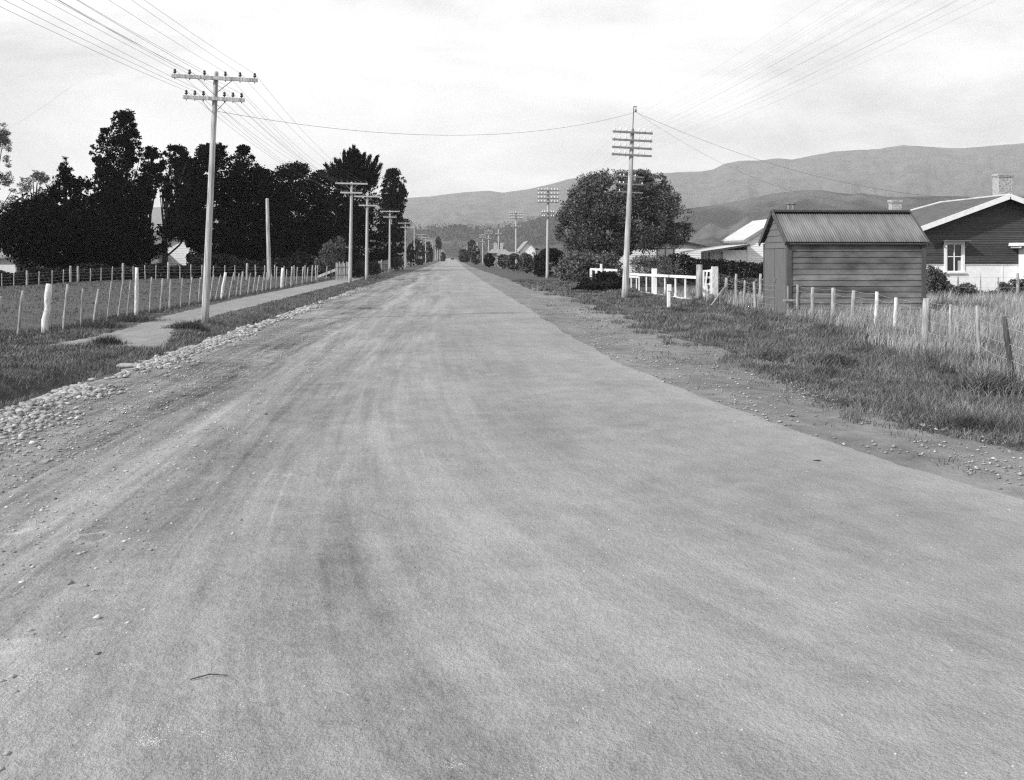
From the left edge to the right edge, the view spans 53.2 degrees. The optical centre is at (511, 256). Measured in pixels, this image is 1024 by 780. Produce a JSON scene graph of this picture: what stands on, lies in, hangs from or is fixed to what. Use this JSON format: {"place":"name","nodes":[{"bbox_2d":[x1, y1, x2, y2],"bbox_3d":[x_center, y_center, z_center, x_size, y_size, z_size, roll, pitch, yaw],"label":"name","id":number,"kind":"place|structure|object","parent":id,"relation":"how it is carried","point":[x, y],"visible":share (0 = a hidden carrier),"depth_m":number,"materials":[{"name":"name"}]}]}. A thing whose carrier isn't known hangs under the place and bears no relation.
{"place":"outdoors","nodes":[
{"label":"outdoors","id":0,"kind":"place"},
{"bbox_2d":[0,327,228,408],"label":"bank grass","id":1,"kind":"structure","parent":0,"point":[4,348],"depth_m":18.68,"materials":[{"name":"plant"}]},
{"bbox_2d":[0,276,392,408],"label":"ditch grass","id":2,"kind":"structure","parent":0,"point":[294,307],"depth_m":28.24,"materials":[{"name":"plant"}]},
{"bbox_2d":[0,278,1019,375],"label":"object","id":3,"kind":"structure","parent":0,"point":[132,313],"depth_m":30.41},
{"bbox_2d":[0,258,1023,779],"bbox_3d":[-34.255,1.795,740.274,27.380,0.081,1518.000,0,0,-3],"label":"road","id":4,"kind":"structure","parent":0,"point":[476,352],"depth_m":5.55,"materials":[{"name":"gravel"}]},
{"bbox_2d":[1,453,566,776],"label":"crushed grit","id":5,"kind":"object","parent":4,"relation":"on","point":[133,664],"visible":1,"depth_m":4.10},
{"bbox_2d":[3,387,1023,779],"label":"road grit","id":6,"kind":"object","parent":4,"relation":"on","point":[499,621],"visible":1,"depth_m":4.98,"materials":[{"name":"gravel"}]},
{"bbox_2d":[0,143,1023,231],"bbox_3d":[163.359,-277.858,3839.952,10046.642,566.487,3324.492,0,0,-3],"label":"mountain range","id":7,"kind":"structure","parent":0,"point":[905,170],"depth_m":4074.33,"materials":[{"name":"grey"}]},
{"bbox_2d":[0,258,1023,451],"bbox_3d":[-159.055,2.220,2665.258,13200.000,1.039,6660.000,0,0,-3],"label":"ground","id":8,"kind":"structure","parent":0,"point":[509,274],"depth_m":33.90,"materials":[{"name":"grey plant"}]},
{"bbox_2d":[0,122,16,221],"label":"gum tree","id":9,"kind":"object","parent":8,"relation":"on","point":[4,141],"visible":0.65,"depth_m":95.50,"materials":[{"name":"grey plant"}]},
{"bbox_2d":[0,251,41,272],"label":"cottage","id":10,"kind":"structure","parent":8,"relation":"on","point":[7,265],"depth_m":96.15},
{"bbox_2d":[12,170,49,243],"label":"gum tree","id":11,"kind":"object","parent":8,"relation":"on","point":[40,178],"visible":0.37,"depth_m":101.74,"materials":[{"name":"grey plant"}]},
{"bbox_2d":[31,156,97,267],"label":"conifer","id":12,"kind":"object","parent":8,"relation":"on","point":[64,170],"visible":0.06,"depth_m":98.69,"materials":[{"name":"black plant"}]},
{"bbox_2d":[0,174,172,270],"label":"cypress tree","id":13,"kind":"object","parent":8,"relation":"on","point":[43,227],"visible":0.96,"depth_m":88.90,"materials":[{"name":"black plant"}]},
{"bbox_2d":[60,319,137,329],"bbox_3d":[-10.386,1.670,25.760,2.429,0.283,1.713,0,0,-3],"label":"weed clump","id":14,"kind":"object","parent":8,"relation":"on","point":[98,325],"visible":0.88,"depth_m":25.73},
{"bbox_2d":[0,262,201,286],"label":"hedge","id":15,"kind":"object","parent":8,"relation":"on","point":[84,273],"visible":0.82,"depth_m":84.31,"materials":[{"name":"black plant"}]},
{"bbox_2d":[77,332,131,345],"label":"weed clump","id":16,"kind":"object","parent":8,"relation":"on","point":[107,340],"visible":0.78,"depth_m":20.89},
{"bbox_2d":[89,108,156,262],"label":"pine tree","id":17,"kind":"object","parent":8,"relation":"on","point":[125,160],"visible":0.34,"depth_m":105.09,"materials":[{"name":"black plant"}]},
{"bbox_2d":[116,363,134,367],"bbox_3d":[-6.272,1.779,16.709,0.380,0.091,0.176,0,0,-3],"label":"stone","id":18,"kind":"object","parent":8,"relation":"on","point":[126,365],"visible":0.8,"depth_m":16.64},
{"bbox_2d":[103,313,172,322],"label":"weed clump","id":19,"kind":"object","parent":8,"relation":"on","point":[140,318],"visible":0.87,"depth_m":28.36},
{"bbox_2d":[133,145,166,263],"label":"pine tree","id":20,"kind":"object","parent":8,"relation":"on","point":[150,178],"visible":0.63,"depth_m":109.58,"materials":[{"name":"black plant"}]},
{"bbox_2d":[1,262,315,286],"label":"wire fence","id":21,"kind":"object","parent":8,"relation":"on","point":[78,278],"visible":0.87,"depth_m":81.32,"materials":[{"name":"wood"}]},
{"bbox_2d":[0,265,326,335],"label":"wire fence","id":22,"kind":"object","parent":8,"relation":"on","point":[47,305],"visible":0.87,"depth_m":31.25,"materials":[{"name":"wood"}]},
{"bbox_2d":[0,276,332,337],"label":"paddock grass","id":23,"kind":"structure","parent":8,"relation":"on","point":[113,282],"depth_m":51.43,"materials":[{"name":"plant"}]},
{"bbox_2d":[157,144,200,264],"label":"pine tree","id":24,"kind":"object","parent":8,"relation":"on","point":[167,182],"visible":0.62,"depth_m":106.78,"materials":[{"name":"black plant"}]},
{"bbox_2d":[164,156,204,236],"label":"pine tree","id":25,"kind":"object","parent":8,"relation":"on","point":[182,179],"visible":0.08,"depth_m":122.95,"materials":[{"name":"black plant"}]},
{"bbox_2d":[0,287,369,461],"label":"loose river gravel","id":26,"kind":"structure","parent":8,"relation":"on","point":[15,414],"depth_m":13.49,"materials":[{"name":"gravel"}]},
{"bbox_2d":[167,238,202,265],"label":"cottage","id":27,"kind":"structure","parent":8,"relation":"on","point":[178,255],"depth_m":121.99,"materials":[{"name":"white paint"}]},
{"bbox_2d":[161,318,212,332],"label":"weed clump","id":28,"kind":"object","parent":8,"relation":"on","point":[194,326],"visible":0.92,"depth_m":25.73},
{"bbox_2d":[156,142,256,260],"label":"pine tree","id":29,"kind":"object","parent":8,"relation":"on","point":[192,206],"visible":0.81,"depth_m":98.65,"materials":[{"name":"black plant"}]},
{"bbox_2d":[171,69,257,322],"bbox_3d":[-8.082,-1.496,27.893,2.302,7.203,0.258,0,0,-3],"label":"utility pole","id":30,"kind":"object","parent":8,"relation":"on","point":[214,98],"visible":0.99,"depth_m":27.83,"materials":[{"name":"wood"}]},
{"bbox_2d":[2,7,384,216],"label":"power line","id":31,"kind":"object","parent":30,"relation":"attached to","point":[149,75],"visible":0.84,"depth_m":23.20,"materials":[{"name":"metal"}]},
{"bbox_2d":[5,0,401,226],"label":"power line","id":32,"kind":"object","parent":30,"relation":"attached to","point":[161,76],"visible":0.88,"depth_m":23.40,"materials":[{"name":"metal"}]},
{"bbox_2d":[22,0,398,227],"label":"power line","id":33,"kind":"object","parent":30,"relation":"attached to","point":[175,78],"visible":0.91,"depth_m":25.40,"materials":[{"name":"metal"}]},
{"bbox_2d":[58,0,389,215],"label":"power line","id":34,"kind":"object","parent":30,"relation":"attached to","point":[195,77],"visible":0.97,"depth_m":23.75,"materials":[{"name":"metal"}]},
{"bbox_2d":[77,0,388,215],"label":"power line","id":35,"kind":"object","parent":30,"relation":"attached to","point":[201,72],"visible":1,"depth_m":22.43,"materials":[{"name":"metal"}]},
{"bbox_2d":[0,258,447,494],"bbox_3d":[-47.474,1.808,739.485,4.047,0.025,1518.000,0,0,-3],"label":"gravel shoulder","id":36,"kind":"object","parent":8,"relation":"on","point":[357,305],"visible":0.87,"depth_m":14.49},
{"bbox_2d":[0,318,378,770],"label":"scattered gravel","id":37,"kind":"structure","parent":36,"relation":"on","point":[97,616],"depth_m":10.29,"materials":[{"name":"gravel"}]},
{"bbox_2d":[49,268,401,347],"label":"footpath","id":38,"kind":"structure","parent":8,"relation":"on","point":[151,333],"depth_m":30.16,"materials":[{"name":"concrete"}]},
{"bbox_2d":[215,144,276,260],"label":"conifer","id":39,"kind":"object","parent":8,"relation":"on","point":[248,190],"visible":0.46,"depth_m":103.44,"materials":[{"name":"plant"}]},
{"bbox_2d":[246,164,274,239],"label":"pine tree","id":40,"kind":"object","parent":8,"relation":"on","point":[260,169],"visible":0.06,"depth_m":125.59,"materials":[{"name":"black plant"}]},
{"bbox_2d":[186,251,345,276],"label":"hedge","id":41,"kind":"object","parent":8,"relation":"on","point":[300,260],"visible":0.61,"depth_m":92.82,"materials":[{"name":"black plant"}]},
{"bbox_2d":[266,198,271,279],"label":"utility pole","id":42,"kind":"object","parent":8,"relation":"on","point":[268,242],"visible":0.85,"depth_m":77.88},
{"bbox_2d":[252,169,304,258],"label":"pine tree","id":43,"kind":"object","parent":8,"relation":"on","point":[285,238],"visible":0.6,"depth_m":110.95,"materials":[{"name":"black plant"}]},
{"bbox_2d":[265,160,339,258],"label":"pine tree","id":44,"kind":"object","parent":8,"relation":"on","point":[314,230],"visible":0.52,"depth_m":117.03,"materials":[{"name":"black plant"}]},
{"bbox_2d":[309,169,339,252],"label":"pine tree","id":45,"kind":"object","parent":8,"relation":"on","point":[324,179],"visible":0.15,"depth_m":133.28,"materials":[{"name":"black plant"}]},
{"bbox_2d":[313,236,345,278],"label":"shrub","id":46,"kind":"object","parent":8,"relation":"on","point":[334,256],"visible":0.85,"depth_m":83.79,"materials":[{"name":"grey plant"}]},
{"bbox_2d":[335,261,348,279],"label":"paling fence","id":47,"kind":"object","parent":8,"relation":"on","point":[342,267],"visible":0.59,"depth_m":78.36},
{"bbox_2d":[335,181,367,282],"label":"utility pole","id":48,"kind":"object","parent":8,"relation":"on","point":[351,192],"visible":1,"depth_m":70.45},
{"bbox_2d":[316,144,393,270],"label":"cypress tree","id":49,"kind":"object","parent":8,"relation":"on","point":[355,163],"visible":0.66,"depth_m":128.82,"materials":[{"name":"black plant"}]},
{"bbox_2d":[354,194,379,279],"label":"utility pole","id":50,"kind":"object","parent":8,"relation":"on","point":[366,250],"visible":0.99,"depth_m":79.98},
{"bbox_2d":[352,260,383,277],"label":"hedge","id":51,"kind":"object","parent":8,"relation":"on","point":[358,269],"visible":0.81,"depth_m":89.55,"materials":[{"name":"black plant"}]},
{"bbox_2d":[378,259,388,272],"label":"paling fence","id":52,"kind":"object","parent":8,"relation":"on","point":[383,265],"visible":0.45,"depth_m":118.00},
{"bbox_2d":[380,210,399,272],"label":"utility pole","id":53,"kind":"object","parent":8,"relation":"on","point":[389,263],"visible":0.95,"depth_m":115.12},
{"bbox_2d":[377,168,411,266],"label":"pine tree","id":54,"kind":"object","parent":8,"relation":"on","point":[393,197],"visible":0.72,"depth_m":179.03,"materials":[{"name":"black plant"}]},
{"bbox_2d":[391,256,404,269],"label":"bush","id":55,"kind":"object","parent":8,"relation":"on","point":[398,261],"visible":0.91,"depth_m":134.68,"materials":[{"name":"black plant"}]},
{"bbox_2d":[406,243,415,265],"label":"tree","id":56,"kind":"object","parent":8,"relation":"on","point":[410,256],"visible":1,"depth_m":189.81,"materials":[{"name":"grey plant"}]},
{"bbox_2d":[411,238,425,264],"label":"tree","id":57,"kind":"object","parent":8,"relation":"on","point":[422,253],"visible":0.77,"depth_m":214.60,"materials":[{"name":"grey plant"}]},
{"bbox_2d":[422,241,433,262],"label":"tree","id":58,"kind":"object","parent":8,"relation":"on","point":[429,255],"visible":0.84,"depth_m":299.60,"materials":[{"name":"grey plant"}]},
{"bbox_2d":[435,237,441,260],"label":"tree","id":59,"kind":"object","parent":8,"relation":"on","point":[438,244],"visible":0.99,"depth_m":419.71,"materials":[{"name":"grey plant"}]},
{"bbox_2d":[458,249,469,261],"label":"tree","id":60,"kind":"object","parent":8,"relation":"on","point":[462,253],"visible":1,"depth_m":329.49,"materials":[{"name":"grey plant"}]},
{"bbox_2d":[471,246,480,264],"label":"tree","id":61,"kind":"object","parent":8,"relation":"on","point":[474,259],"visible":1,"depth_m":229.63,"materials":[{"name":"grey plant"}]},
{"bbox_2d":[483,253,495,266],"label":"bush","id":62,"kind":"object","parent":8,"relation":"on","point":[489,259],"visible":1,"depth_m":169.79,"materials":[{"name":"black plant"}]},
{"bbox_2d":[487,243,508,266],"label":"cottage","id":63,"kind":"structure","parent":8,"relation":"on","point":[494,251],"depth_m":185.75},
{"bbox_2d":[497,254,507,268],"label":"bush","id":64,"kind":"object","parent":8,"relation":"on","point":[502,258],"visible":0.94,"depth_m":149.54,"materials":[{"name":"grey plant"}]},
{"bbox_2d":[505,253,519,270],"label":"bush","id":65,"kind":"object","parent":8,"relation":"on","point":[512,264],"visible":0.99,"depth_m":127.83,"materials":[{"name":"grey plant"}]},
{"bbox_2d":[509,211,522,270],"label":"utility pole","id":66,"kind":"object","parent":8,"relation":"on","point":[516,218],"visible":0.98,"depth_m":130.60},
{"bbox_2d":[518,252,534,272],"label":"bush","id":67,"kind":"object","parent":8,"relation":"on","point":[525,265],"visible":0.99,"depth_m":109.80,"materials":[{"name":"grey plant"}]},
{"bbox_2d":[517,241,536,255],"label":"cottage","id":68,"kind":"structure","parent":8,"relation":"on","point":[527,247],"depth_m":165.00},
{"bbox_2d":[520,261,572,277],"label":"hedge","id":69,"kind":"object","parent":8,"relation":"on","point":[554,270],"visible":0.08,"depth_m":87.40,"materials":[{"name":"grey plant"}]},
{"bbox_2d":[532,247,562,276],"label":"bush","id":70,"kind":"object","parent":8,"relation":"on","point":[540,265],"visible":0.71,"depth_m":91.62,"materials":[{"name":"black plant"}]},
{"bbox_2d":[538,187,558,277],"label":"utility pole","id":71,"kind":"object","parent":8,"relation":"on","point":[547,242],"visible":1,"depth_m":84.97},
{"bbox_2d":[556,250,622,281],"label":"bush","id":72,"kind":"object","parent":8,"relation":"on","point":[583,262],"visible":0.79,"depth_m":70.84,"materials":[{"name":"grey plant"}]},
{"bbox_2d":[571,271,621,291],"bbox_3d":[4.370,1.311,51.976,2.432,1.225,2.724,0,0,-37],"label":"bush","id":73,"kind":"object","parent":8,"relation":"on","point":[603,280],"visible":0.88,"depth_m":51.44,"materials":[{"name":"black plant"}]},
{"bbox_2d":[590,264,616,278],"bbox_3d":[5.367,1.113,59.956,1.619,1.375,0.158,0,0,0],"label":"railing","id":74,"kind":"object","parent":8,"relation":"on","point":[600,269],"visible":0.5,"depth_m":59.97,"materials":[{"name":"white paint"}]},
{"bbox_2d":[553,168,696,259],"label":"broadleaf tree","id":75,"kind":"object","parent":8,"relation":"on","point":[596,199],"visible":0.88,"depth_m":78.22,"materials":[{"name":"grey plant"}]},
{"bbox_2d":[612,106,652,297],"bbox_3d":[5.186,-2.201,44.291,1.788,8.619,0.308,0,0,-3],"label":"utility pole","id":76,"kind":"object","parent":8,"relation":"on","point":[625,278],"visible":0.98,"depth_m":44.19,"materials":[{"name":"wood"}]},
{"bbox_2d":[218,111,634,134],"bbox_3d":[-1.354,-5.071,36.083,0.010,2.361,21.134,0,0,39],"label":"service wire","id":77,"kind":"object","parent":76,"relation":"attached to","point":[396,133],"visible":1,"depth_m":32.56,"materials":[{"name":"metal"}]},
{"bbox_2d":[618,174,643,193],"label":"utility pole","id":78,"kind":"object","parent":76,"relation":"attached to","point":[620,175],"visible":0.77,"depth_m":70.87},
{"bbox_2d":[636,112,968,198],"bbox_3d":[14.362,-4.526,47.123,18.915,3.451,0.011,0,0,-18],"label":"service wire","id":79,"kind":"object","parent":76,"relation":"attached to","point":[806,173],"visible":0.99,"depth_m":46.90,"materials":[{"name":"metal"}]},
{"bbox_2d":[629,253,683,285],"bbox_3d":[8.752,0.827,62.038,3.267,2.142,3.166,0,0,38],"label":"bush","id":80,"kind":"object","parent":8,"relation":"on","point":[646,263],"visible":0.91,"depth_m":61.71,"materials":[{"name":"grey plant"}]},
{"bbox_2d":[630,268,695,299],"bbox_3d":[6.822,1.234,49.584,0.626,1.332,18.429,0,0,-1],"label":"railing","id":81,"kind":"object","parent":8,"relation":"on","point":[654,275],"visible":0.66,"depth_m":48.80,"materials":[{"name":"white paint"}]},
{"bbox_2d":[667,284,670,306],"bbox_3d":[5.354,1.423,34.871,0.130,0.955,0.130,0,0,-3],"label":"marker post","id":82,"kind":"object","parent":8,"relation":"on","point":[668,294],"visible":0.88,"depth_m":34.82,"materials":[{"name":"white paint"}]},
{"bbox_2d":[696,265,702,300],"bbox_3d":[7.364,1.156,40.264,0.270,1.688,0.263,0,0,-3],"label":"gate post","id":83,"kind":"object","parent":8,"relation":"on","point":[699,280],"visible":0.85,"depth_m":40.16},
{"bbox_2d":[703,269,710,296],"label":"gate","id":84,"kind":"structure","parent":8,"relation":"on","point":[705,289],"depth_m":42.27,"materials":[{"name":"white paint"}]},
{"bbox_2d":[661,252,762,284],"bbox_3d":[12.957,0.763,64.549,7.272,2.162,3.078,0,0,22],"label":"hedge","id":85,"kind":"object","parent":8,"relation":"on","point":[754,269],"visible":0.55,"depth_m":64.30,"materials":[{"name":"black plant"}]},
{"bbox_2d":[711,267,717,295],"bbox_3d":[8.319,1.153,42.000,0.240,1.494,0.200,0,0,-3],"label":"gate post","id":86,"kind":"object","parent":8,"relation":"on","point":[714,280],"visible":0.64,"depth_m":41.90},
{"bbox_2d":[708,273,762,296],"bbox_3d":[10.011,1.272,44.961,2.154,1.047,2.826,0,0,-37],"label":"hedge","id":87,"kind":"object","parent":8,"relation":"on","point":[731,283],"visible":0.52,"depth_m":44.72,"materials":[{"name":"black plant"}]},
{"bbox_2d":[679,203,794,279],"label":"outbuilding","id":88,"kind":"structure","parent":8,"relation":"on","point":[740,244],"depth_m":75.27,"materials":[{"name":"metal"}]},
{"bbox_2d":[454,258,1023,498],"bbox_3d":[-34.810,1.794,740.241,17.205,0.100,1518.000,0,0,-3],"label":"dirt shoulder","id":89,"kind":"object","parent":8,"relation":"on","point":[853,436],"visible":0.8,"depth_m":12.96},
{"bbox_2d":[505,290,1023,491],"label":"verge gravel","id":90,"kind":"structure","parent":89,"relation":"on","point":[922,445],"depth_m":13.27,"materials":[{"name":"gravel"}]},
{"bbox_2d":[511,278,1023,478],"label":"verge grass","id":91,"kind":"structure","parent":8,"relation":"on","point":[707,314],"depth_m":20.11,"materials":[{"name":"plant"}]},
{"bbox_2d":[779,348,869,367],"bbox_3d":[5.293,1.695,17.319,1.995,0.313,1.475,0,0,-3],"label":"weed clump","id":92,"kind":"object","parent":8,"relation":"on","point":[829,358],"visible":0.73,"depth_m":17.18,"materials":[{"name":"grey plant"}]},
{"bbox_2d":[656,285,1023,383],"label":"tall grass","id":93,"kind":"structure","parent":8,"relation":"on","point":[1012,304],"depth_m":25.20,"materials":[{"name":"plant"}]},
{"bbox_2d":[758,209,929,314],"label":"shed","id":94,"kind":"structure","parent":8,"relation":"on","point":[881,252],"depth_m":31.53,"materials":[{"name":"wood"},{"name":"iron"}]},
{"bbox_2d":[764,249,774,308],"bbox_3d":[8.332,0.755,33.074,0.033,1.990,1.021,0,0,-3],"label":"door","id":95,"kind":"structure","parent":94,"relation":"in","point":[769,254],"depth_m":33.06,"materials":[{"name":"wood"}]},
{"bbox_2d":[774,249,785,312],"bbox_3d":[8.381,0.755,32.017,0.063,1.990,1.079,0,0,-3],"label":"door","id":96,"kind":"structure","parent":94,"relation":"in","point":[780,254],"depth_m":31.95,"materials":[{"name":"wood"}]},
{"bbox_2d":[724,274,1023,373],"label":"wire fence","id":97,"kind":"object","parent":8,"relation":"on","point":[926,316],"visible":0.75,"depth_m":20.97,"materials":[{"name":"wood"}]},
{"bbox_2d":[926,264,959,297],"bbox_3d":[17.653,1.039,42.033,1.751,1.577,1.202,0,0,5],"label":"shrub","id":98,"kind":"object","parent":8,"relation":"on","point":[933,275],"visible":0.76,"depth_m":41.76,"materials":[{"name":"grey plant"}]},
{"bbox_2d":[887,173,1023,291],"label":"bungalow","id":99,"kind":"object","parent":8,"relation":"on","point":[971,238],"visible":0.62,"depth_m":50.17,"materials":[{"name":"dark-stained timber weatherboard"},{"name":"grey iron"},{"name":"white paint"}]},
{"bbox_2d":[943,241,966,273],"bbox_3d":[21.637,0.039,50.059,1.157,1.570,0.140,0,0,-3],"label":"window","id":100,"kind":"structure","parent":99,"relation":"in","point":[954,251],"depth_m":50.08,"materials":[{"name":"white paint"}]},
{"bbox_2d":[912,411,1012,434],"bbox_3d":[4.644,1.699,10.792,1.412,0.228,0.911,0,0,11],"label":"weed clump","id":101,"kind":"object","parent":8,"relation":"on","point":[959,422],"visible":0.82,"depth_m":10.69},
{"bbox_2d":[959,282,986,297],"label":"shrub","id":102,"kind":"object","parent":8,"relation":"on","point":[967,289],"visible":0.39,"depth_m":42.84,"materials":[{"name":"grey plant"}]},
{"bbox_2d":[935,352,1023,397],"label":"weed clump","id":103,"kind":"object","parent":8,"relation":"on","point":[986,384],"visible":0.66,"depth_m":13.11,"materials":[{"name":"grey plant"}]},
{"bbox_2d":[941,273,1023,294],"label":"wire fence","id":104,"kind":"object","parent":8,"relation":"on","point":[1017,287],"visible":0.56,"depth_m":42.46,"materials":[{"name":"wood"}]},
{"bbox_2d":[989,276,1023,296],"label":"shrub","id":105,"kind":"object","parent":8,"relation":"on","point":[1006,286],"visible":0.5,"depth_m":42.75,"materials":[{"name":"grey plant"}]},
{"bbox_2d":[0,0,1023,211],"label":"sky","id":106,"kind":"structure","parent":0,"point":[451,74],"materials":[{"name":"white"}]},
{"bbox_2d":[1,190,1023,257],"bbox_3d":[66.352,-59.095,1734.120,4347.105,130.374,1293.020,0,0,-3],"label":"foothills","id":107,"kind":"structure","parent":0,"point":[713,225],"depth_m":1665.00,"materials":[{"name":"grey"}]},
{"bbox_2d":[370,209,635,251],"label":"hill wood","id":108,"kind":"object","parent":107,"relation":"on","point":[468,230],"visible":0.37,"depth_m":1528.74,"materials":[{"name":"plant"}]},
{"bbox_2d":[570,232,708,277],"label":"building","id":109,"kind":"structure","parent":0,"point":[666,251],"depth_m":87.97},
{"bbox_2d":[656,248,673,256],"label":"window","id":110,"kind":"structure","parent":109,"relation":"in","point":[666,251],"depth_m":87.97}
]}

